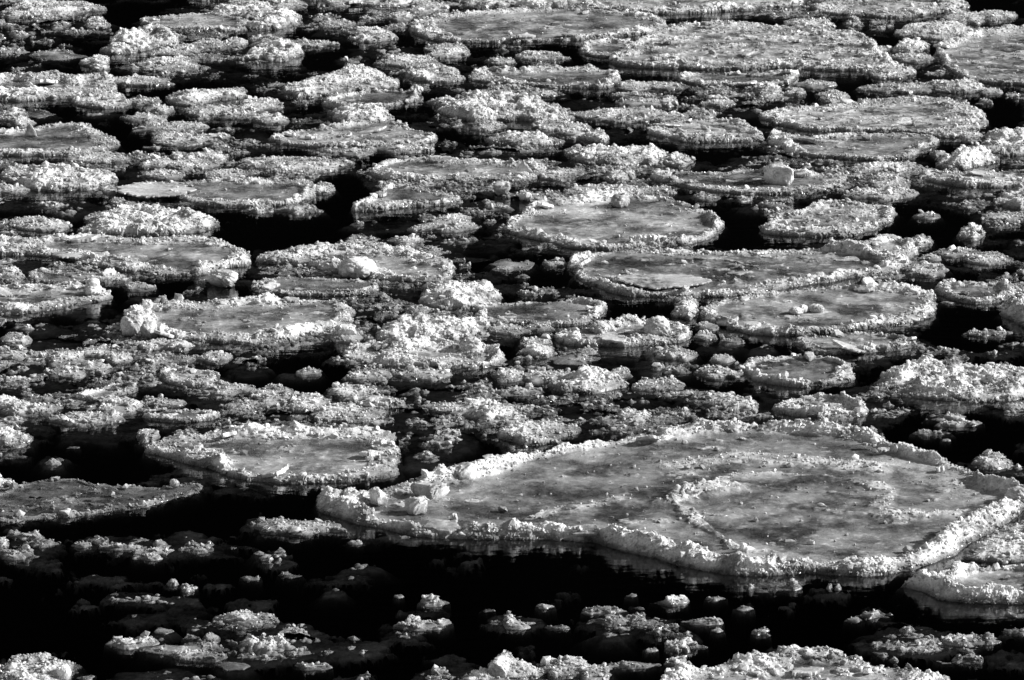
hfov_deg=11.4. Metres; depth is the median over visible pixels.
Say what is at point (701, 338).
ice crust
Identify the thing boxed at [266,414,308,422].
slush patch
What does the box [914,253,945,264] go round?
ice crust
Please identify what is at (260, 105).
ice crust
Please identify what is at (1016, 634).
ice chunk
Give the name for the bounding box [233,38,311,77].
snow floe
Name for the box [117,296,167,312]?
slush patch
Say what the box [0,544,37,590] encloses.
ice chunk
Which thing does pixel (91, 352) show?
ice crust
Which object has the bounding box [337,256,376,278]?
ice block
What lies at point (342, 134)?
rubble floe
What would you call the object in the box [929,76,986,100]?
ice crust
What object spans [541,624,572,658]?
ice chunk
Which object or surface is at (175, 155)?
snow lump
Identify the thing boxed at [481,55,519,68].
ice crust
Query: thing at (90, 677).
ice chunk
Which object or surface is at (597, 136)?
snow lump
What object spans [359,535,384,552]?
slush patch
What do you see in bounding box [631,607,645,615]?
ice chunk
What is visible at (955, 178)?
rubble floe
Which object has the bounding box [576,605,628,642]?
ice chunk
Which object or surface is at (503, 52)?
slush patch
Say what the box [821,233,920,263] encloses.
pancake floe
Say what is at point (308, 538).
ice crust
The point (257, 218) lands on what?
ice chunk
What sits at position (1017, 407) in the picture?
ice crust
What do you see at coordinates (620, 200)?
ice block
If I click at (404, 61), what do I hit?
ice crust
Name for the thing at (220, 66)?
brash ice
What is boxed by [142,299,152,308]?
ice block
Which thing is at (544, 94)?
ice crust
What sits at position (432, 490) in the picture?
ice block
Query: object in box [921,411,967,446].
ice chunk
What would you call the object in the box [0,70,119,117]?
pancake floe
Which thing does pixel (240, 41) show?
ice crust
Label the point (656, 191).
ice crust
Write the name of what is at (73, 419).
ice crust
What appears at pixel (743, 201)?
ice chunk
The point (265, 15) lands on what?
snow floe
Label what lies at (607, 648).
slush patch
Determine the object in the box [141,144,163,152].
ice chunk
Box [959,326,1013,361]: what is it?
ice chunk
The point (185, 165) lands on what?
ice crust
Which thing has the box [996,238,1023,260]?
slush patch
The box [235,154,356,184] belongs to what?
ice crust
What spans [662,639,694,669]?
ice chunk
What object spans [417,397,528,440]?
snow floe
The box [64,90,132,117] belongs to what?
ice crust
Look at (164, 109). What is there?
ice crust
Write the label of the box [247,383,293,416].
ice crust
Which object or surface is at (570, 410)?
slush patch
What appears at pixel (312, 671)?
ice chunk
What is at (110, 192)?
ice crust
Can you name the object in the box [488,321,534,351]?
ice crust
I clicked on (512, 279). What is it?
ice chunk
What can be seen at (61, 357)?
ice crust
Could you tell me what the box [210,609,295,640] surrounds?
snow lump
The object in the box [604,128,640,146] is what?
slush patch
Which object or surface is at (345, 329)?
ice block
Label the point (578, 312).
pancake floe
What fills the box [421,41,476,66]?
ice crust
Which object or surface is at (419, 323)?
snow floe
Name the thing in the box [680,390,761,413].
snow floe
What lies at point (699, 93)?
ice chunk
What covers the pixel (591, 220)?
pancake floe
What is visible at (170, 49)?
ice crust
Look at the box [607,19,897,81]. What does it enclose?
rubble floe
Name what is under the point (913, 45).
snow lump
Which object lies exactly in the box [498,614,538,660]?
ice chunk
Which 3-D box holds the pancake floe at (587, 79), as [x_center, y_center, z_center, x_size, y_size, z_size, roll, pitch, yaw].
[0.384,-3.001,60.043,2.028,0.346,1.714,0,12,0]
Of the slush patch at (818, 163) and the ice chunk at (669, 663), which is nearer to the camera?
the ice chunk at (669, 663)
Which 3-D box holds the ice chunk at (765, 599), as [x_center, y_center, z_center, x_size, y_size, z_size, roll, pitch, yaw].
[1.917,1.919,37.941,0.528,0.310,0.360,0,12,0]
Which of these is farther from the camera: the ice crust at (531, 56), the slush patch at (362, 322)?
the ice crust at (531, 56)
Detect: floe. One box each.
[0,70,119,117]
[0,121,125,159]
[0,231,255,297]
[0,281,118,318]
[0,394,63,417]
[0,426,47,461]
[0,474,15,492]
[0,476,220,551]
[0,652,87,679]
[5,160,118,203]
[27,267,126,303]
[75,203,235,242]
[75,381,141,403]
[97,23,178,63]
[112,292,359,367]
[116,176,328,231]
[132,420,406,513]
[138,12,249,32]
[140,407,220,428]
[163,87,253,112]
[184,0,324,8]
[210,0,303,38]
[221,633,330,679]
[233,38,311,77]
[245,275,379,300]
[253,241,457,290]
[267,119,448,156]
[276,71,403,112]
[306,417,1023,610]
[315,84,425,121]
[330,334,510,391]
[341,182,460,227]
[346,0,425,7]
[357,155,547,200]
[375,310,490,341]
[398,6,667,58]
[401,428,494,481]
[417,279,507,310]
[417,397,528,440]
[419,89,576,131]
[464,650,546,679]
[467,63,622,101]
[472,296,612,331]
[489,419,583,454]
[495,187,735,263]
[512,0,584,9]
[545,363,628,411]
[553,313,692,354]
[555,239,918,319]
[556,143,667,179]
[568,0,804,25]
[572,37,649,69]
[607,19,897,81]
[642,117,765,163]
[649,165,847,208]
[660,644,949,679]
[674,69,802,107]
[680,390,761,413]
[699,276,951,353]
[738,351,861,402]
[747,198,916,250]
[752,95,994,154]
[758,129,945,165]
[770,391,868,420]
[782,329,916,363]
[809,0,972,33]
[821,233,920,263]
[872,354,1023,422]
[883,560,1023,632]
[917,168,1023,196]
[932,24,1023,102]
[933,141,1000,171]
[933,278,1015,329]
[959,520,1023,568]
[987,289,1023,342]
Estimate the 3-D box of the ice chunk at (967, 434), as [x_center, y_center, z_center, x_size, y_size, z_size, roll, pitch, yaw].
[3.757,0.800,43.023,0.503,0.294,0.295,0,12,0]
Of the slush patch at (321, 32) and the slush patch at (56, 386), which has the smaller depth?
the slush patch at (56, 386)
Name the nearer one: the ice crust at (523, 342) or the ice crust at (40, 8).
the ice crust at (523, 342)
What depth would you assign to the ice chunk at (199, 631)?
36.81 m
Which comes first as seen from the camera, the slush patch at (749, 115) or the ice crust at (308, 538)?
the ice crust at (308, 538)
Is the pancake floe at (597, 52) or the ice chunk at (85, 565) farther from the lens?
the pancake floe at (597, 52)
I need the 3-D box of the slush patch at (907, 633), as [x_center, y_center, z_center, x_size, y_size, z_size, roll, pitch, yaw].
[2.796,2.148,36.769,0.962,0.183,0.803,0,12,0]
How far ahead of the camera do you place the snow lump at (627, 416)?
43.11 m
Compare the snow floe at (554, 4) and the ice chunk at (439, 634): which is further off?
the snow floe at (554, 4)
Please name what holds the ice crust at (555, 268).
on the river water
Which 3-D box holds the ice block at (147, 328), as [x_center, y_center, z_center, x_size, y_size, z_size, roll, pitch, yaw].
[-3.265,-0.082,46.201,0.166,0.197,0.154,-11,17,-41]
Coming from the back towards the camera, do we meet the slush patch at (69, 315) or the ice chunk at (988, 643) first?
the slush patch at (69, 315)
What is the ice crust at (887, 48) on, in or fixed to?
on the river water
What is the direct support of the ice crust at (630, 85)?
on the river water
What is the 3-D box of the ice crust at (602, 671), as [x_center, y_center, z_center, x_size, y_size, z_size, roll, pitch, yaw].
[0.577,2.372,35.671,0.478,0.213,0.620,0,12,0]
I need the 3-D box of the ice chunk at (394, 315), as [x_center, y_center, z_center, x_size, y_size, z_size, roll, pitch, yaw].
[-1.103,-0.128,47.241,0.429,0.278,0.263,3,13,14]
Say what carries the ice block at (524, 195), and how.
on the river water
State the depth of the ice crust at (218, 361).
45.31 m
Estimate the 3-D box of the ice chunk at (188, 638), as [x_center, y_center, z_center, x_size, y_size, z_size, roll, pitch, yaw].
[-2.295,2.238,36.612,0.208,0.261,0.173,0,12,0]
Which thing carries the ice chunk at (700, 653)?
on the river water
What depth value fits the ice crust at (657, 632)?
36.68 m
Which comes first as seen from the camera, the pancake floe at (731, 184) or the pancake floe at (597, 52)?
the pancake floe at (731, 184)
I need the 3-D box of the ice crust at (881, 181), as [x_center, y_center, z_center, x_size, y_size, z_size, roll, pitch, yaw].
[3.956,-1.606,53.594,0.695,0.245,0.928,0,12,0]
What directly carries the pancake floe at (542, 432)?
on the river water
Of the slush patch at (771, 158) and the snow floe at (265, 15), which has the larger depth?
the snow floe at (265, 15)
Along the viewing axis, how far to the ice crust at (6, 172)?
54.11 m
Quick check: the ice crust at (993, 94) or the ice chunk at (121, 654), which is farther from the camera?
the ice crust at (993, 94)
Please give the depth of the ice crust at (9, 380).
44.46 m
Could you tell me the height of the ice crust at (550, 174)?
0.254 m
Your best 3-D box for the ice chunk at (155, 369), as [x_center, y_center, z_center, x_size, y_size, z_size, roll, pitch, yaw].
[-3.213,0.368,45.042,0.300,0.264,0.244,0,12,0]
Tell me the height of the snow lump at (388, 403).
0.283 m
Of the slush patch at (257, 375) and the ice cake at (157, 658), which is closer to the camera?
the ice cake at (157, 658)
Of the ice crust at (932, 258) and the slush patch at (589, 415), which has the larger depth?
the ice crust at (932, 258)
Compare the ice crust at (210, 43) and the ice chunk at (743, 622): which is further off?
the ice crust at (210, 43)
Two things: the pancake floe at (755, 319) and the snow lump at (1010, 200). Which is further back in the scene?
the snow lump at (1010, 200)
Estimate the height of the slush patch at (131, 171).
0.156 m
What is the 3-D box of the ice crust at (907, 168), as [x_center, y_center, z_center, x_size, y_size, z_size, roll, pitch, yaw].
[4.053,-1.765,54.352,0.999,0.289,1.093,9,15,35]
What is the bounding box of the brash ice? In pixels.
[0,0,1023,679]
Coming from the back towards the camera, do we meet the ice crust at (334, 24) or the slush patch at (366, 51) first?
the ice crust at (334, 24)
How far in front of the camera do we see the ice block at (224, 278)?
48.44 m
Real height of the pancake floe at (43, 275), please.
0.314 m
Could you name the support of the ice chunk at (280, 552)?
on the river water
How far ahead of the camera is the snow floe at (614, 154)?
54.81 m
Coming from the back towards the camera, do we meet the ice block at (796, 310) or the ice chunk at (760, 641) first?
the ice block at (796, 310)
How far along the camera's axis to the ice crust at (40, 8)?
64.96 m
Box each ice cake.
[26,109,61,125]
[27,49,87,73]
[124,643,202,671]
[149,628,182,643]
[206,662,265,679]
[477,259,550,286]
[545,354,608,370]
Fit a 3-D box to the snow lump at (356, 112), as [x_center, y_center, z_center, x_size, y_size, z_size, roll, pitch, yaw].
[-1.716,-2.466,57.467,0.987,0.353,1.305,0,12,0]
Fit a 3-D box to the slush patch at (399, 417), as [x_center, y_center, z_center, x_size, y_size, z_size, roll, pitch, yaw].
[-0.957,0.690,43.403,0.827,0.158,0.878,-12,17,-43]
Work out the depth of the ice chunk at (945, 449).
42.42 m
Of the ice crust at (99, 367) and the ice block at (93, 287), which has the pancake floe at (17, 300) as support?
the ice block at (93, 287)
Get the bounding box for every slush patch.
[0,23,40,43]
[0,200,101,228]
[0,314,59,334]
[0,323,78,342]
[1,39,44,51]
[2,157,65,164]
[4,366,46,383]
[18,456,89,482]
[27,339,82,351]
[30,379,74,393]
[32,20,122,44]
[46,423,136,463]
[50,304,119,328]
[66,112,125,130]
[68,319,111,343]
[79,379,93,383]
[94,536,133,561]
[101,592,155,625]
[107,668,222,679]
[110,63,146,76]
[117,167,149,179]
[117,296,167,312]
[150,202,195,210]
[168,530,217,561]
[205,126,277,138]
[220,362,277,388]
[235,551,279,576]
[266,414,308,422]
[270,373,295,388]
[305,29,345,45]
[306,588,361,615]
[321,56,373,71]
[321,563,404,594]
[324,220,419,243]
[331,45,424,61]
[334,163,361,187]
[354,320,375,325]
[357,297,377,320]
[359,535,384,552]
[388,411,435,435]
[393,387,463,411]
[432,237,522,268]
[453,148,527,159]
[465,199,528,215]
[466,271,482,279]
[482,48,515,57]
[509,364,575,372]
[512,187,563,202]
[526,617,549,637]
[555,405,588,415]
[558,412,607,419]
[559,98,614,110]
[563,632,645,664]
[576,179,607,185]
[599,397,673,415]
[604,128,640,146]
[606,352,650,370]
[631,361,700,387]
[688,364,709,372]
[695,345,749,362]
[714,107,766,125]
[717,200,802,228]
[721,154,803,167]
[741,344,782,362]
[757,102,821,109]
[773,243,824,249]
[804,159,868,167]
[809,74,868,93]
[836,14,881,43]
[839,626,948,666]
[853,355,898,382]
[912,191,999,220]
[953,97,976,105]
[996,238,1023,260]
[996,464,1023,484]
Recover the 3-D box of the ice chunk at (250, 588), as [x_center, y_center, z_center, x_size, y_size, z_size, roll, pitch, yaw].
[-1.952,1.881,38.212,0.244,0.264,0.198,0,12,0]
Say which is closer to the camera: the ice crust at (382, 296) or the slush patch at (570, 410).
the slush patch at (570, 410)
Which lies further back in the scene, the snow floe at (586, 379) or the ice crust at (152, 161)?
the ice crust at (152, 161)
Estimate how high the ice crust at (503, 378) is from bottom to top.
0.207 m
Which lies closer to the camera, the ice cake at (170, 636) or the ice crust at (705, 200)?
the ice cake at (170, 636)
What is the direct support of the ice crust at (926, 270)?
on the river water
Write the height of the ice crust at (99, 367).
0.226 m
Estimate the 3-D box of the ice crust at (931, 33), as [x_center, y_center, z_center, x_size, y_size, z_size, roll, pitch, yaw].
[5.291,-3.754,63.382,1.434,0.309,1.431,-8,15,-32]
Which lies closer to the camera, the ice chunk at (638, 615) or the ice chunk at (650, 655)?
the ice chunk at (650, 655)
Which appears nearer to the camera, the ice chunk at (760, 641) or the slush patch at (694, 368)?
the ice chunk at (760, 641)
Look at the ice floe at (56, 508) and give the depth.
40.35 m
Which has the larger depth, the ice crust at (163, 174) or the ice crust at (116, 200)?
the ice crust at (163, 174)
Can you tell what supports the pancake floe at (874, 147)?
on the river water
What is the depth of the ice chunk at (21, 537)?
39.35 m
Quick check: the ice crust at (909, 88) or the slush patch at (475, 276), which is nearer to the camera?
the slush patch at (475, 276)
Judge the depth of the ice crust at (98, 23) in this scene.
63.77 m
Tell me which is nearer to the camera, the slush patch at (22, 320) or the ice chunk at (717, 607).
the ice chunk at (717, 607)
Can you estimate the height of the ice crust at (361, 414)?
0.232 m
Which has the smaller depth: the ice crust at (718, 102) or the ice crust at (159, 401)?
the ice crust at (159, 401)
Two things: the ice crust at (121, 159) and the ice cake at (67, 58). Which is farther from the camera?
the ice cake at (67, 58)
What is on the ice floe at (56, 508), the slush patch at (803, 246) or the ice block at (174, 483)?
the ice block at (174, 483)
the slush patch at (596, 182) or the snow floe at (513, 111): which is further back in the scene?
the snow floe at (513, 111)
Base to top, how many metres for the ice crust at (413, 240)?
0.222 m
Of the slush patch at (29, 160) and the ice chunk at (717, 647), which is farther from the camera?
the slush patch at (29, 160)
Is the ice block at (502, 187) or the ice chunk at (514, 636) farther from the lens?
the ice block at (502, 187)
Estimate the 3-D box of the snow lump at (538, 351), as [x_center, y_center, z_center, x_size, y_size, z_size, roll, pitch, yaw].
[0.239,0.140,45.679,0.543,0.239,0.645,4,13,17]
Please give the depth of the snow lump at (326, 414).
43.24 m
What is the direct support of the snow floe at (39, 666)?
on the river water
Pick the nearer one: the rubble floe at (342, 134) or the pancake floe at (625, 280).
the pancake floe at (625, 280)
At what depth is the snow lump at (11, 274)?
48.83 m
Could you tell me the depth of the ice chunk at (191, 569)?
39.09 m
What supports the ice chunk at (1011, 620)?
on the river water
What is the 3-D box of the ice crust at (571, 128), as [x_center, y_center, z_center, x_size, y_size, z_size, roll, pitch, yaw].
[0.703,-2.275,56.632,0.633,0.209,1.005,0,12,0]
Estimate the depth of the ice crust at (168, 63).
60.77 m
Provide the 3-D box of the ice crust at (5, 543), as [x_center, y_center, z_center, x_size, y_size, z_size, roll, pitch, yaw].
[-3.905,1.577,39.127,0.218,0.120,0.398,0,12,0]
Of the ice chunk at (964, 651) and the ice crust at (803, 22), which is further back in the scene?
the ice crust at (803, 22)
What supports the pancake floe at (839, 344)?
on the river water
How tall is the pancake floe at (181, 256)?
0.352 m
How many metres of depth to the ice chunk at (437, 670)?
35.70 m
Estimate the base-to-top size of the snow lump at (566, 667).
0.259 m
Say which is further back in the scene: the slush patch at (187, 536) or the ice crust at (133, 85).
the ice crust at (133, 85)
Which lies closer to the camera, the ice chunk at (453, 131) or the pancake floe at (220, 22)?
the ice chunk at (453, 131)
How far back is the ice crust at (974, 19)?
64.30 m
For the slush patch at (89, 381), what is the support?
on the river water
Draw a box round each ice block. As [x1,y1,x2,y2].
[57,664,70,679]
[83,278,101,295]
[120,314,143,336]
[140,320,157,338]
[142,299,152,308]
[159,294,168,303]
[170,479,179,487]
[206,269,237,287]
[334,324,355,335]
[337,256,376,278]
[344,494,358,502]
[369,487,387,505]
[404,496,428,514]
[410,479,449,499]
[414,85,422,92]
[451,513,457,519]
[454,462,475,480]
[493,180,510,194]
[498,506,507,511]
[519,190,531,200]
[609,192,629,207]
[763,162,794,185]
[789,306,803,314]
[799,304,807,313]
[808,303,823,312]
[902,545,910,552]
[946,364,963,370]
[1004,486,1023,502]
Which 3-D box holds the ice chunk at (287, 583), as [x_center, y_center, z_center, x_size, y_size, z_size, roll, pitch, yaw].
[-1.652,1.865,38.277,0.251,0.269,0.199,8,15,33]
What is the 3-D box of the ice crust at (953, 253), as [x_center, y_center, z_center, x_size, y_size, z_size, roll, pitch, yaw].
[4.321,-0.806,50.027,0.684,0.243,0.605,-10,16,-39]
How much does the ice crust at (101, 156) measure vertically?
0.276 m
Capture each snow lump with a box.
[0,266,23,284]
[71,54,113,76]
[133,337,203,355]
[169,150,185,160]
[182,148,229,171]
[190,379,255,408]
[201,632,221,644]
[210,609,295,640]
[308,401,364,424]
[323,382,375,400]
[324,103,395,122]
[329,64,386,76]
[341,393,413,412]
[398,63,466,95]
[403,213,488,241]
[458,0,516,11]
[474,130,568,158]
[511,342,556,366]
[536,655,590,679]
[580,128,612,145]
[602,166,637,184]
[616,408,651,424]
[668,296,699,330]
[746,83,781,107]
[891,37,933,55]
[946,222,994,251]
[980,127,1023,161]
[993,182,1023,211]
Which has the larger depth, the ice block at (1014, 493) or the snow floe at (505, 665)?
the ice block at (1014, 493)
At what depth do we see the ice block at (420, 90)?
58.95 m
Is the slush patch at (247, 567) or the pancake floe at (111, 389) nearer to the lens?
the slush patch at (247, 567)
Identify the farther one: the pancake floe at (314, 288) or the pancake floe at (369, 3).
the pancake floe at (369, 3)
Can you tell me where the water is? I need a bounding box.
[0,0,1023,679]
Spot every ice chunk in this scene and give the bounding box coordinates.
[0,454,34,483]
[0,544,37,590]
[4,530,46,542]
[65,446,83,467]
[67,541,94,575]
[73,599,93,632]
[76,675,96,679]
[94,543,140,576]
[100,631,159,674]
[127,553,166,589]
[134,367,159,372]
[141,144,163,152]
[154,600,181,631]
[158,638,169,644]
[179,583,200,601]
[180,634,200,644]
[184,541,217,576]
[186,625,208,638]
[227,546,241,579]
[236,575,265,606]
[241,204,275,236]
[269,547,295,585]
[273,571,309,609]
[292,661,333,679]
[344,540,366,569]
[345,636,364,671]
[372,311,399,323]
[383,614,458,660]
[390,594,405,625]
[416,594,452,622]
[431,664,450,677]
[435,119,468,144]
[474,609,497,643]
[495,383,545,403]
[498,274,531,300]
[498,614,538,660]
[515,285,537,299]
[521,404,541,412]
[534,603,557,640]
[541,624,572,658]
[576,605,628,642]
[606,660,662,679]
[618,626,633,633]
[623,593,639,611]
[627,612,646,644]
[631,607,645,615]
[641,647,660,664]
[647,595,691,625]
[661,628,680,660]
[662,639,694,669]
[663,655,686,673]
[669,637,710,667]
[680,616,724,646]
[693,90,708,96]
[702,596,730,628]
[708,627,728,663]
[729,605,757,642]
[736,195,753,206]
[736,578,805,624]
[748,626,771,652]
[840,616,865,648]
[856,609,894,634]
[871,652,892,667]
[887,656,899,667]
[908,429,958,460]
[920,645,948,671]
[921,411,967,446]
[932,653,987,679]
[933,418,987,455]
[938,439,952,462]
[939,301,957,327]
[941,632,1002,676]
[957,647,978,654]
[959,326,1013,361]
[974,98,995,124]
[996,342,1023,366]
[1001,612,1023,633]
[1002,627,1023,653]
[1016,269,1023,277]
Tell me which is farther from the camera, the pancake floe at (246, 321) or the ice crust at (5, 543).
the pancake floe at (246, 321)
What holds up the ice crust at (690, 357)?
on the river water
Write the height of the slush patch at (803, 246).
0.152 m
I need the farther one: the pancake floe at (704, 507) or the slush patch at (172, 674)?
the pancake floe at (704, 507)
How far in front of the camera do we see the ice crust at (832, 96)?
58.61 m
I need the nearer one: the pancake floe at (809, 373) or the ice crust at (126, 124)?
the pancake floe at (809, 373)
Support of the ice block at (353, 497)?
on the pancake floe at (704, 507)
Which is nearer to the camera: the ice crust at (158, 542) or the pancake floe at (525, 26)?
the ice crust at (158, 542)
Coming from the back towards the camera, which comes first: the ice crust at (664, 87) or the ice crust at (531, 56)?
the ice crust at (531, 56)
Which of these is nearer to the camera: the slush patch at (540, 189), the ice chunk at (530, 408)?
the ice chunk at (530, 408)
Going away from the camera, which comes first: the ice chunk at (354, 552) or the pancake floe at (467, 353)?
the ice chunk at (354, 552)
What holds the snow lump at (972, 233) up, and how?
on the river water
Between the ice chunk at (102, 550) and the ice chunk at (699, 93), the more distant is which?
the ice chunk at (699, 93)
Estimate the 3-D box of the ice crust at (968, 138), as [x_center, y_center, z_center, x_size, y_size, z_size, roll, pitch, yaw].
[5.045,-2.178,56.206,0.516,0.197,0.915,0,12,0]
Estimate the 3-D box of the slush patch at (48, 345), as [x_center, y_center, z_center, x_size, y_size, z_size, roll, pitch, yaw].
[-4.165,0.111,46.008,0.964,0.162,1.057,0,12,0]
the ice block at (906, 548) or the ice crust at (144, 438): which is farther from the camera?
the ice crust at (144, 438)
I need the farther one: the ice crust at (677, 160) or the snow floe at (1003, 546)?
the ice crust at (677, 160)
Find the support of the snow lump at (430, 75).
on the river water
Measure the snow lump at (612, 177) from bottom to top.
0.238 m
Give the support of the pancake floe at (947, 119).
on the river water
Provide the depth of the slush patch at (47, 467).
41.67 m
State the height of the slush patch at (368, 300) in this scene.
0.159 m
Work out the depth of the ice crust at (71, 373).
44.77 m
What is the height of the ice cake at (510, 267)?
0.187 m
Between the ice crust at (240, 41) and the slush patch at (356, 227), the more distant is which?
the ice crust at (240, 41)
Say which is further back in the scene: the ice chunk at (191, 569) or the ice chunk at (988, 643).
the ice chunk at (191, 569)
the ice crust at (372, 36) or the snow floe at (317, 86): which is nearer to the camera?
the snow floe at (317, 86)
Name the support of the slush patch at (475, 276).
on the river water
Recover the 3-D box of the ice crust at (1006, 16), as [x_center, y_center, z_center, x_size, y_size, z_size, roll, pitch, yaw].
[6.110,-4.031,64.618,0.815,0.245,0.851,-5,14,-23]
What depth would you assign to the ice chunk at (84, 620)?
37.58 m
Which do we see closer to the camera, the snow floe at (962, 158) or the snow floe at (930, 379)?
the snow floe at (930, 379)
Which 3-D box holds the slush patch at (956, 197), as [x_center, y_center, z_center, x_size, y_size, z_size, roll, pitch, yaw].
[4.718,-1.424,52.885,1.080,0.182,1.129,5,14,22]
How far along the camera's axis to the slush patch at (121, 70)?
60.65 m
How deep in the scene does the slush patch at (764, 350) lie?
45.80 m
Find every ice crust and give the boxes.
[0,6,23,21]
[0,107,30,128]
[0,162,28,180]
[0,182,32,203]
[0,332,33,350]
[0,349,31,374]
[0,537,10,549]
[3,215,72,235]
[3,375,30,387]
[5,0,114,24]
[7,116,38,128]
[37,348,84,366]
[41,365,88,386]
[42,409,127,432]
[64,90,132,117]
[66,148,117,164]
[76,359,113,379]
[77,345,110,359]
[85,16,112,40]
[92,185,117,205]
[96,396,144,418]
[102,351,133,366]
[107,197,128,209]
[111,112,169,134]
[111,154,134,168]
[113,281,162,305]
[114,73,183,99]
[123,120,210,150]
[129,94,163,114]
[129,428,161,454]
[135,55,201,85]
[135,153,172,170]
[141,393,192,409]
[142,103,177,121]
[142,168,186,181]
[147,43,200,57]
[147,130,230,154]
[151,539,167,546]
[153,353,198,365]
[163,579,180,590]
[164,649,229,674]
[167,159,193,178]
[177,104,257,128]
[192,38,230,49]
[196,350,232,375]
[202,168,260,179]
[226,37,248,46]
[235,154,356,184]
[237,95,285,114]
[240,517,352,558]
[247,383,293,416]
[248,34,283,49]
[251,111,294,132]
[267,201,336,229]
[271,0,308,13]
[277,391,331,415]
[291,37,345,60]
[293,366,332,393]
[312,18,355,31]
[315,181,344,207]
[323,0,351,12]
[323,331,363,357]
[331,367,397,396]
[332,402,389,422]
[339,146,379,166]
[340,26,403,49]
[370,54,442,68]
[374,141,438,161]
[377,293,389,301]
[382,11,413,25]
[393,233,424,247]
[395,364,464,394]
[406,0,451,16]
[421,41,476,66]
[459,119,508,144]
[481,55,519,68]
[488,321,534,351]
[490,367,526,389]
[506,334,556,359]
[514,50,576,66]
[522,367,574,386]
[524,323,557,335]
[527,88,562,103]
[527,118,569,134]
[534,166,595,188]
[539,257,566,279]
[553,121,593,137]
[561,183,679,196]
[569,105,688,132]
[579,662,617,679]
[606,91,662,102]
[610,366,636,388]
[612,79,653,92]
[614,97,662,109]
[625,375,687,404]
[647,81,688,95]
[649,345,682,363]
[653,627,661,637]
[659,151,695,171]
[661,95,680,113]
[677,348,705,364]
[685,108,716,119]
[688,191,730,214]
[689,365,745,394]
[690,329,718,350]
[691,321,722,340]
[700,94,738,110]
[706,353,735,366]
[716,334,750,349]
[783,15,837,29]
[784,87,810,102]
[793,78,842,98]
[811,89,853,105]
[825,583,833,590]
[834,583,841,591]
[838,186,920,214]
[848,160,937,177]
[849,80,933,100]
[865,61,917,84]
[866,45,893,54]
[868,173,911,188]
[885,18,988,51]
[891,53,938,70]
[900,260,957,283]
[902,209,952,235]
[911,233,940,253]
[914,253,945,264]
[922,150,944,165]
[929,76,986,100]
[932,245,979,272]
[942,8,985,27]
[949,130,983,153]
[954,251,1013,278]
[965,449,1014,475]
[975,87,1012,107]
[982,9,1020,22]
[986,211,1023,238]
[992,402,1023,430]
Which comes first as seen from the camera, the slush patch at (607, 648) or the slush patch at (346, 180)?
the slush patch at (607, 648)
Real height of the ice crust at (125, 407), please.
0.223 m
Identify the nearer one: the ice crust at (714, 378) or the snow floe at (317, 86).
the ice crust at (714, 378)
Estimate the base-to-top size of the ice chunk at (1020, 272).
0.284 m
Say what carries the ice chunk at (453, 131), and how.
on the river water
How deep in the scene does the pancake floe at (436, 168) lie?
54.19 m
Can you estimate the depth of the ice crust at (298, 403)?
43.62 m
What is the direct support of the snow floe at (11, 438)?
on the river water
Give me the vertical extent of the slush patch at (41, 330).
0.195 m
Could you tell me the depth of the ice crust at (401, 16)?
64.39 m
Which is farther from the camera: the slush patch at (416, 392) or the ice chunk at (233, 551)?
the slush patch at (416, 392)
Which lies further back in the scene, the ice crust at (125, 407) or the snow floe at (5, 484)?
the ice crust at (125, 407)
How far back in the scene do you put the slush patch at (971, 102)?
58.73 m
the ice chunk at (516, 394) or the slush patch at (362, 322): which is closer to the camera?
the ice chunk at (516, 394)
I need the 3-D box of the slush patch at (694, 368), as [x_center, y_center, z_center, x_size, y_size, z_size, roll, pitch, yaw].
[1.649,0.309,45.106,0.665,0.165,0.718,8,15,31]
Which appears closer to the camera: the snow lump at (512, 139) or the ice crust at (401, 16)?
the snow lump at (512, 139)
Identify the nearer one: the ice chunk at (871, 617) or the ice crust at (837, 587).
the ice chunk at (871, 617)
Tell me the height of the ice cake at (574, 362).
0.193 m
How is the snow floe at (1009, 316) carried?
on the river water
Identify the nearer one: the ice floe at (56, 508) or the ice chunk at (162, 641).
the ice chunk at (162, 641)
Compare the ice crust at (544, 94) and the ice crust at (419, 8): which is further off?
the ice crust at (419, 8)
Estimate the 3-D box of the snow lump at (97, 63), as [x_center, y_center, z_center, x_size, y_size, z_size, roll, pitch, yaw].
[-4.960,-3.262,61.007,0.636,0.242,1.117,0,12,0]
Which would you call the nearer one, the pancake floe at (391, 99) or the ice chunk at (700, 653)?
the ice chunk at (700, 653)
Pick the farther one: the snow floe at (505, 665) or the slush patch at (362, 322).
the slush patch at (362, 322)
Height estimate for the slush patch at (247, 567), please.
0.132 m
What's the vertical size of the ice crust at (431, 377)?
0.237 m
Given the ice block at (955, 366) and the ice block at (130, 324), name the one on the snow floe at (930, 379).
the ice block at (955, 366)
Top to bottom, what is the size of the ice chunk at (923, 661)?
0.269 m
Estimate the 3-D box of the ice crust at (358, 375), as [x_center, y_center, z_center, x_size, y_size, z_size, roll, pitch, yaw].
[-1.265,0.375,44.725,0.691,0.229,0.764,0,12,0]
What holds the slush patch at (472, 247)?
on the river water
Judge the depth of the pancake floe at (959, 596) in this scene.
37.60 m
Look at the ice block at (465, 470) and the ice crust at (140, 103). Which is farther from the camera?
the ice crust at (140, 103)
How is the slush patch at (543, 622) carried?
on the river water
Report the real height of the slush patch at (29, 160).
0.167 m
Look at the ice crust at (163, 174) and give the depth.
53.90 m
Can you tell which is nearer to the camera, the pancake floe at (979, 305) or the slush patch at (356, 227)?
the pancake floe at (979, 305)
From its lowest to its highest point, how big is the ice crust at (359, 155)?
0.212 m
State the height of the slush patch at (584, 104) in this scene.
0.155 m

